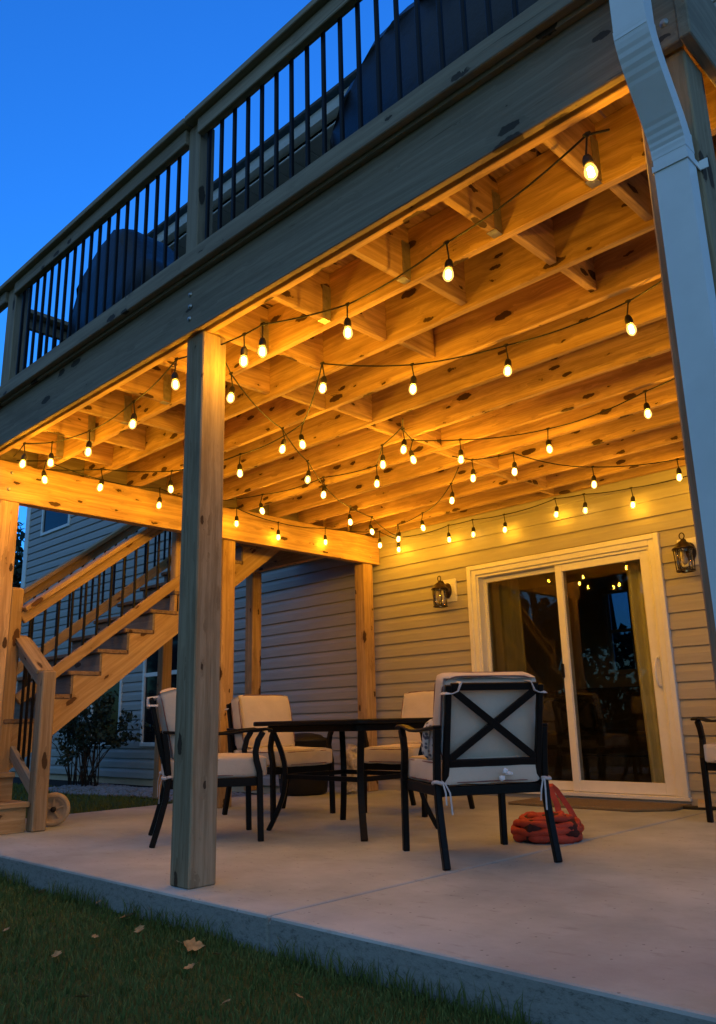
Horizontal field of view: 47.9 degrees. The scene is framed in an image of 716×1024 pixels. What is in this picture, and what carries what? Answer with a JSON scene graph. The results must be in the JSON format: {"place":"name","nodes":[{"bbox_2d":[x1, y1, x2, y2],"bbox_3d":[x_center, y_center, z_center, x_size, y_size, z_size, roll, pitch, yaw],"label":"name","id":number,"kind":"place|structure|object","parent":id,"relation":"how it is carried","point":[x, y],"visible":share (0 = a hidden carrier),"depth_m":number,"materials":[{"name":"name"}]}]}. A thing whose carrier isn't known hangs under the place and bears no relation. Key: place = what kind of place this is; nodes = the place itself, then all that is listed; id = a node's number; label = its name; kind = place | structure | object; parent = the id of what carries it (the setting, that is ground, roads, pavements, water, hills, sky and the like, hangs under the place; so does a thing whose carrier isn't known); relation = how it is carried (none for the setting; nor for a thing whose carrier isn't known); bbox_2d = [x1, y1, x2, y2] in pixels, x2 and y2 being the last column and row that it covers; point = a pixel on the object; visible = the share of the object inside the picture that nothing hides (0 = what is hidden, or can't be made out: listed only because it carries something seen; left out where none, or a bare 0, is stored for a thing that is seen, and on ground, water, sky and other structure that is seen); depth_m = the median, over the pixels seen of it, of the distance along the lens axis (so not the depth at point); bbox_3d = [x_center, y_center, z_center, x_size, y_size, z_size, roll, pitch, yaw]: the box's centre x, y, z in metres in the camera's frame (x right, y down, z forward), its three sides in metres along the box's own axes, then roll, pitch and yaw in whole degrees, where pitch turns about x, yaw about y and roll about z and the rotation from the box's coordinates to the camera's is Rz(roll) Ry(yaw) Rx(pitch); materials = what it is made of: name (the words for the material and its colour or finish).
{"place":"outdoors","nodes":[
{"label":"outdoors","id":0,"kind":"place"},
{"bbox_2d":[11,782,172,817],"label":"side lawn grass","id":1,"kind":"structure","parent":0,"point":[92,798],"depth_m":9.14,"materials":[{"name":"green plant"}]},
{"bbox_2d":[0,0,409,582],"label":"sky","id":2,"kind":"structure","parent":0,"point":[88,87],"materials":[{"name":"blue"}]},
{"bbox_2d":[0,786,546,1023],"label":"lawn","id":3,"kind":"structure","parent":0,"point":[206,1018],"depth_m":2.60,"materials":[{"name":"plant"}]},
{"bbox_2d":[12,517,24,587],"bbox_3d":[-10.479,3.472,24.240,5.384,7.771,5.387,4,-16,-20],"label":"tree","id":4,"kind":"object","parent":3,"relation":"on","point":[17,573],"visible":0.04,"depth_m":23.34,"materials":[{"name":"green plant"}]},
{"bbox_2d":[51,950,61,956],"bbox_3d":[-1.080,1.587,2.892,0.039,0.006,0.056,-18,11,-28],"label":"fallen leaf","id":5,"kind":"object","parent":3,"relation":"on","point":[56,953],"visible":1,"depth_m":2.90,"materials":[{"name":"brown plant"}]},
{"bbox_2d":[74,994,91,997],"bbox_3d":[-0.825,1.459,2.431,0.064,0.006,0.050,-7,-41,5],"label":"fallen leaf","id":6,"kind":"object","parent":3,"relation":"on","point":[84,995],"visible":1,"depth_m":2.43,"materials":[{"name":"brown plant"}]},
{"bbox_2d":[13,777,256,794],"bbox_3d":[-3.791,3.991,11.629,8.900,0.082,0.776,-15,-20,42],"label":"planting bed","id":7,"kind":"object","parent":3,"relation":"on","point":[57,783],"visible":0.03,"depth_m":12.31,"materials":[{"name":"brown soil"}]},
{"bbox_2d":[134,925,144,932],"bbox_3d":[-0.873,1.664,3.222,0.047,0.006,0.064,-17,7,-5],"label":"fallen leaf","id":8,"kind":"object","parent":3,"relation":"on","point":[139,928],"visible":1,"depth_m":3.22,"materials":[{"name":"brown plant"}]},
{"bbox_2d":[48,783,251,802],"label":"gravel","id":9,"kind":"structure","parent":3,"relation":"on","point":[112,789],"depth_m":10.31,"materials":[{"name":"grey gravel"}]},
{"bbox_2d":[52,690,153,786],"bbox_3d":[-3.828,3.155,11.378,2.145,1.447,1.204,-15,-20,42],"label":"shrub","id":10,"kind":"object","parent":9,"relation":"on","point":[81,732],"visible":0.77,"depth_m":11.18,"materials":[{"name":"green plant"}]},
{"bbox_2d":[183,963,194,968],"bbox_3d":[-0.562,1.523,2.707,0.056,0.005,0.046,-9,-3,-29],"label":"fallen leaf","id":11,"kind":"object","parent":3,"relation":"on","point":[189,966],"visible":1,"depth_m":2.71,"materials":[{"name":"brown plant"}]},
{"bbox_2d":[176,937,205,951],"bbox_3d":[-0.614,1.587,2.961,0.111,0.010,0.092,8,4,3],"label":"fallen leaf","id":12,"kind":"object","parent":3,"relation":"on","point":[191,944],"visible":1,"depth_m":2.96,"materials":[{"name":"brown plant"}]},
{"bbox_2d":[9,0,715,805],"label":"house","id":13,"kind":"structure","parent":3,"relation":"on","point":[567,566],"depth_m":8.69,"materials":[{"name":"beige plastic"}]},
{"bbox_2d":[40,510,70,536],"bbox_3d":[-5.572,-0.341,14.967,1.140,1.440,0.048,-15,-20,42],"label":"window","id":14,"kind":"structure","parent":13,"relation":"in","point":[51,521],"depth_m":14.93,"materials":[{"name":"plastic"}]},
{"bbox_2d":[88,678,122,745],"bbox_3d":[-3.912,2.804,12.554,0.930,1.620,0.048,-15,-20,42],"label":"window","id":15,"kind":"structure","parent":13,"relation":"in","point":[117,687],"depth_m":12.30,"materials":[{"name":"glass"}]},
{"bbox_2d":[139,634,177,746],"bbox_3d":[-2.816,2.508,11.520,0.960,1.620,0.048,-15,-20,42],"label":"window","id":16,"kind":"structure","parent":13,"relation":"in","point":[150,665],"depth_m":11.66,"materials":[{"name":"plastic"}]},
{"bbox_2d":[431,576,457,607],"bbox_3d":[0.843,0.797,8.076,0.200,0.316,0.253,-15,-20,42],"label":"wall lantern","id":17,"kind":"object","parent":13,"relation":"attached to","point":[446,590],"depth_m":8.07,"materials":[{"name":"metal"}]},
{"bbox_2d":[488,578,526,673],"bbox_3d":[1.430,1.639,7.901,0.537,2.010,0.077,-15,-20,42],"label":"curtain","id":18,"kind":"object","parent":13,"relation":"hanging from","point":[507,640],"visible":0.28,"depth_m":7.98,"materials":[{"name":"beige fabric"}]},
{"bbox_2d":[403,476,686,541],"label":"string lights","id":19,"kind":"object","parent":13,"relation":"attached to","point":[632,500],"visible":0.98,"depth_m":7.32,"materials":[{"name":"plastic"}]},
{"bbox_2d":[466,532,691,801],"bbox_3d":[1.864,1.393,7.144,1.988,2.115,0.185,-15,-20,42],"label":"patio door","id":20,"kind":"structure","parent":13,"relation":"in","point":[646,548],"depth_m":6.88,"materials":[{"name":"plastic"}]},
{"bbox_2d":[608,592,635,669],"bbox_3d":[3.587,1.613,10.963,0.285,1.030,0.004,-15,-20,42],"label":"room window pane","id":21,"kind":"structure","parent":13,"relation":"in","point":[618,602],"depth_m":10.96,"materials":[{"name":"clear glass"}]},
{"bbox_2d":[626,560,664,782],"bbox_3d":[2.594,1.326,6.804,0.518,2.010,0.077,-15,-20,42],"label":"curtain","id":22,"kind":"object","parent":13,"relation":"hanging from","point":[640,630],"visible":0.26,"depth_m":6.92,"materials":[{"name":"beige fabric"}]},
{"bbox_2d":[672,532,698,572],"bbox_3d":[2.606,0.321,6.413,0.200,0.316,0.253,-15,-20,42],"label":"wall lantern","id":23,"kind":"object","parent":13,"relation":"attached to","point":[685,551],"depth_m":6.39,"materials":[{"name":"metal"}]},
{"bbox_2d":[0,787,715,1023],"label":"patio","id":24,"kind":"structure","parent":0,"point":[610,918],"depth_m":3.35,"materials":[{"name":"concrete"}]},
{"bbox_2d":[46,792,69,826],"bbox_3d":[-2.232,2.178,5.905,0.234,0.234,0.064,3,-15,-17],"label":"cart wheel","id":25,"kind":"object","parent":24,"relation":"on","point":[58,807],"visible":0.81,"depth_m":5.90,"materials":[{"name":"plastic"}]},
{"bbox_2d":[0,524,279,834],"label":"staircase","id":26,"kind":"structure","parent":24,"relation":"on","point":[55,693],"depth_m":6.71,"materials":[{"name":"brown wood"}]},
{"bbox_2d":[146,688,272,847],"bbox_3d":[-0.977,1.606,5.182,0.772,0.927,0.642,2,-15,-14],"label":"patio chair","id":27,"kind":"object","parent":24,"relation":"on","point":[246,769],"visible":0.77,"depth_m":4.95,"materials":[{"name":"black metal"}]},
{"bbox_2d":[222,695,335,819],"bbox_3d":[-0.633,1.924,6.436,0.642,0.926,0.772,12,-20,-41],"label":"patio chair","id":28,"kind":"object","parent":24,"relation":"on","point":[248,711],"visible":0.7,"depth_m":6.42,"materials":[{"name":"beige fabric"}]},
{"bbox_2d":[278,733,328,795],"bbox_3d":[-0.547,2.526,8.106,0.576,0.590,0.576,-15,-20,42],"label":"planter tub","id":29,"kind":"object","parent":24,"relation":"on","point":[305,787],"visible":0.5,"depth_m":7.89,"materials":[{"name":"plastic"}]},
{"bbox_2d":[253,717,436,841],"bbox_3d":[-0.044,1.753,5.393,1.090,0.707,0.900,-15,-20,42],"label":"patio table","id":30,"kind":"object","parent":24,"relation":"on","point":[342,726],"visible":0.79,"depth_m":5.19,"materials":[{"name":"black metal"}]},
{"bbox_2d":[340,744,356,793],"bbox_3d":[-0.039,2.575,8.005,0.272,0.522,0.248,-15,-20,42],"label":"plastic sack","id":31,"kind":"object","parent":24,"relation":"on","point":[351,755],"visible":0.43,"depth_m":7.92,"materials":[{"name":"white plastic"}]},
{"bbox_2d":[0,0,715,889],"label":"deck","id":32,"kind":"structure","parent":24,"relation":"on","point":[486,126],"depth_m":4.30,"materials":[{"name":"brown wood"}]},
{"bbox_2d":[65,228,173,339],"bbox_3d":[-1.651,-1.463,6.012,1.280,1.364,0.571,-15,-20,42],"label":"grill cover","id":33,"kind":"object","parent":32,"relation":"on","point":[159,260],"visible":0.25,"depth_m":5.86,"materials":[{"name":"black fabric"}]},
{"bbox_2d":[17,459,394,546],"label":"string lights","id":34,"kind":"object","parent":32,"relation":"hanging from","point":[44,476],"visible":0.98,"depth_m":6.90,"materials":[{"name":"plastic"}]},
{"bbox_2d":[13,128,609,466],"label":"string lights","id":35,"kind":"object","parent":32,"relation":"hanging from","point":[588,162],"visible":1,"depth_m":3.84,"materials":[{"name":"rubber"}]},
{"bbox_2d":[223,427,401,513],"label":"string lights","id":36,"kind":"object","parent":32,"relation":"hanging from","point":[382,458],"visible":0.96,"depth_m":6.49,"materials":[{"name":"rubber"}]},
{"bbox_2d":[226,362,399,551],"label":"string lights","id":37,"kind":"object","parent":32,"relation":"hanging from","point":[231,392],"visible":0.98,"depth_m":5.62,"materials":[{"name":"plastic"}]},
{"bbox_2d":[46,280,661,491],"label":"string lights","id":38,"kind":"object","parent":32,"relation":"hanging from","point":[628,319],"visible":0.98,"depth_m":4.49,"materials":[{"name":"plastic"}]},
{"bbox_2d":[396,467,458,540],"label":"string lights","id":39,"kind":"object","parent":32,"relation":"hanging from","point":[398,534],"visible":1,"depth_m":7.73,"materials":[{"name":"rubber"}]},
{"bbox_2d":[333,0,537,146],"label":"grill cover","id":40,"kind":"object","parent":32,"relation":"on","point":[502,15],"visible":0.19,"depth_m":3.97,"materials":[{"name":"black fabric"}]},
{"bbox_2d":[401,378,674,462],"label":"string lights","id":41,"kind":"object","parent":32,"relation":"hanging from","point":[548,441],"visible":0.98,"depth_m":5.55,"materials":[{"name":"plastic"}]},
{"bbox_2d":[452,452,684,486],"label":"string lights","id":42,"kind":"object","parent":32,"relation":"hanging from","point":[593,478],"visible":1,"depth_m":6.28,"materials":[{"name":"plastic"}]},
{"bbox_2d":[609,0,715,626],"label":"downspout","id":43,"kind":"object","parent":32,"relation":"attached to","point":[652,90],"visible":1,"depth_m":2.28,"materials":[{"name":"white metal"}]},
{"bbox_2d":[364,690,474,816],"bbox_3d":[0.463,1.892,6.418,0.642,0.927,0.772,-13,-19,39],"label":"patio chair","id":44,"kind":"object","parent":24,"relation":"on","point":[417,704],"visible":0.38,"depth_m":6.34,"materials":[{"name":"black metal"}]},
{"bbox_2d":[395,672,562,870],"bbox_3d":[0.607,1.331,4.275,0.642,0.926,0.772,2,-15,-14],"label":"patio chair","id":45,"kind":"object","parent":24,"relation":"on","point":[489,729],"visible":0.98,"depth_m":4.05,"materials":[{"name":"black metal"}]},
{"bbox_2d":[511,783,583,843],"bbox_3d":[1.093,1.754,4.682,0.409,0.314,0.368,-6,-15,17],"label":"duffel bag","id":46,"kind":"object","parent":24,"relation":"on","point":[531,826],"visible":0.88,"depth_m":4.56,"materials":[{"name":"fabric"}]},
{"bbox_2d":[508,797,691,811],"bbox_3d":[1.880,2.306,6.361,1.300,0.022,0.540,-15,-20,42],"label":"doormat","id":47,"kind":"object","parent":24,"relation":"on","point":[610,805],"visible":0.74,"depth_m":6.20,"materials":[{"name":"brown fabric"}]},
{"bbox_2d":[683,799,715,809],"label":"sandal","id":48,"kind":"object","parent":24,"relation":"on","point":[701,804],"visible":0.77,"depth_m":5.93,"materials":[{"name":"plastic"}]},
{"bbox_2d":[690,717,715,822],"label":"patio chair","id":49,"kind":"object","parent":24,"relation":"on","point":[707,757],"visible":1,"depth_m":5.29,"materials":[{"name":"black metal"}]},
{"bbox_2d":[422,719,432,759],"bbox_3d":[0.471,1.188,4.211,0.284,0.225,0.173,3,-15,-15],"label":"throw pillow","id":50,"kind":"object","parent":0,"point":[427,744],"visible":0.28,"depth_m":4.15,"materials":[{"name":"white fabric"}]},
{"bbox_2d":[543,686,650,774],"bbox_3d":[2.954,2.708,10.086,2.448,1.010,0.962,-15,-20,42],"label":"dining table","id":51,"kind":"object","parent":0,"point":[614,741],"visible":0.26,"depth_m":9.90,"materials":[{"name":"brown wood"}]},
{"bbox_2d":[543,700,565,732],"bbox_3d":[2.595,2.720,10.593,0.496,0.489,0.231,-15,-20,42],"label":"chair","id":52,"kind":"object","parent":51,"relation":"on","point":[552,714],"visible":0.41,"depth_m":10.55,"materials":[{"name":"brown wood"}]},
{"bbox_2d":[561,699,593,731],"bbox_3d":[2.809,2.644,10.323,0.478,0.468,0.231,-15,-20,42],"label":"chair","id":53,"kind":"object","parent":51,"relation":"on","point":[586,717],"visible":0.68,"depth_m":10.22,"materials":[{"name":"brown wood"}]}
]}

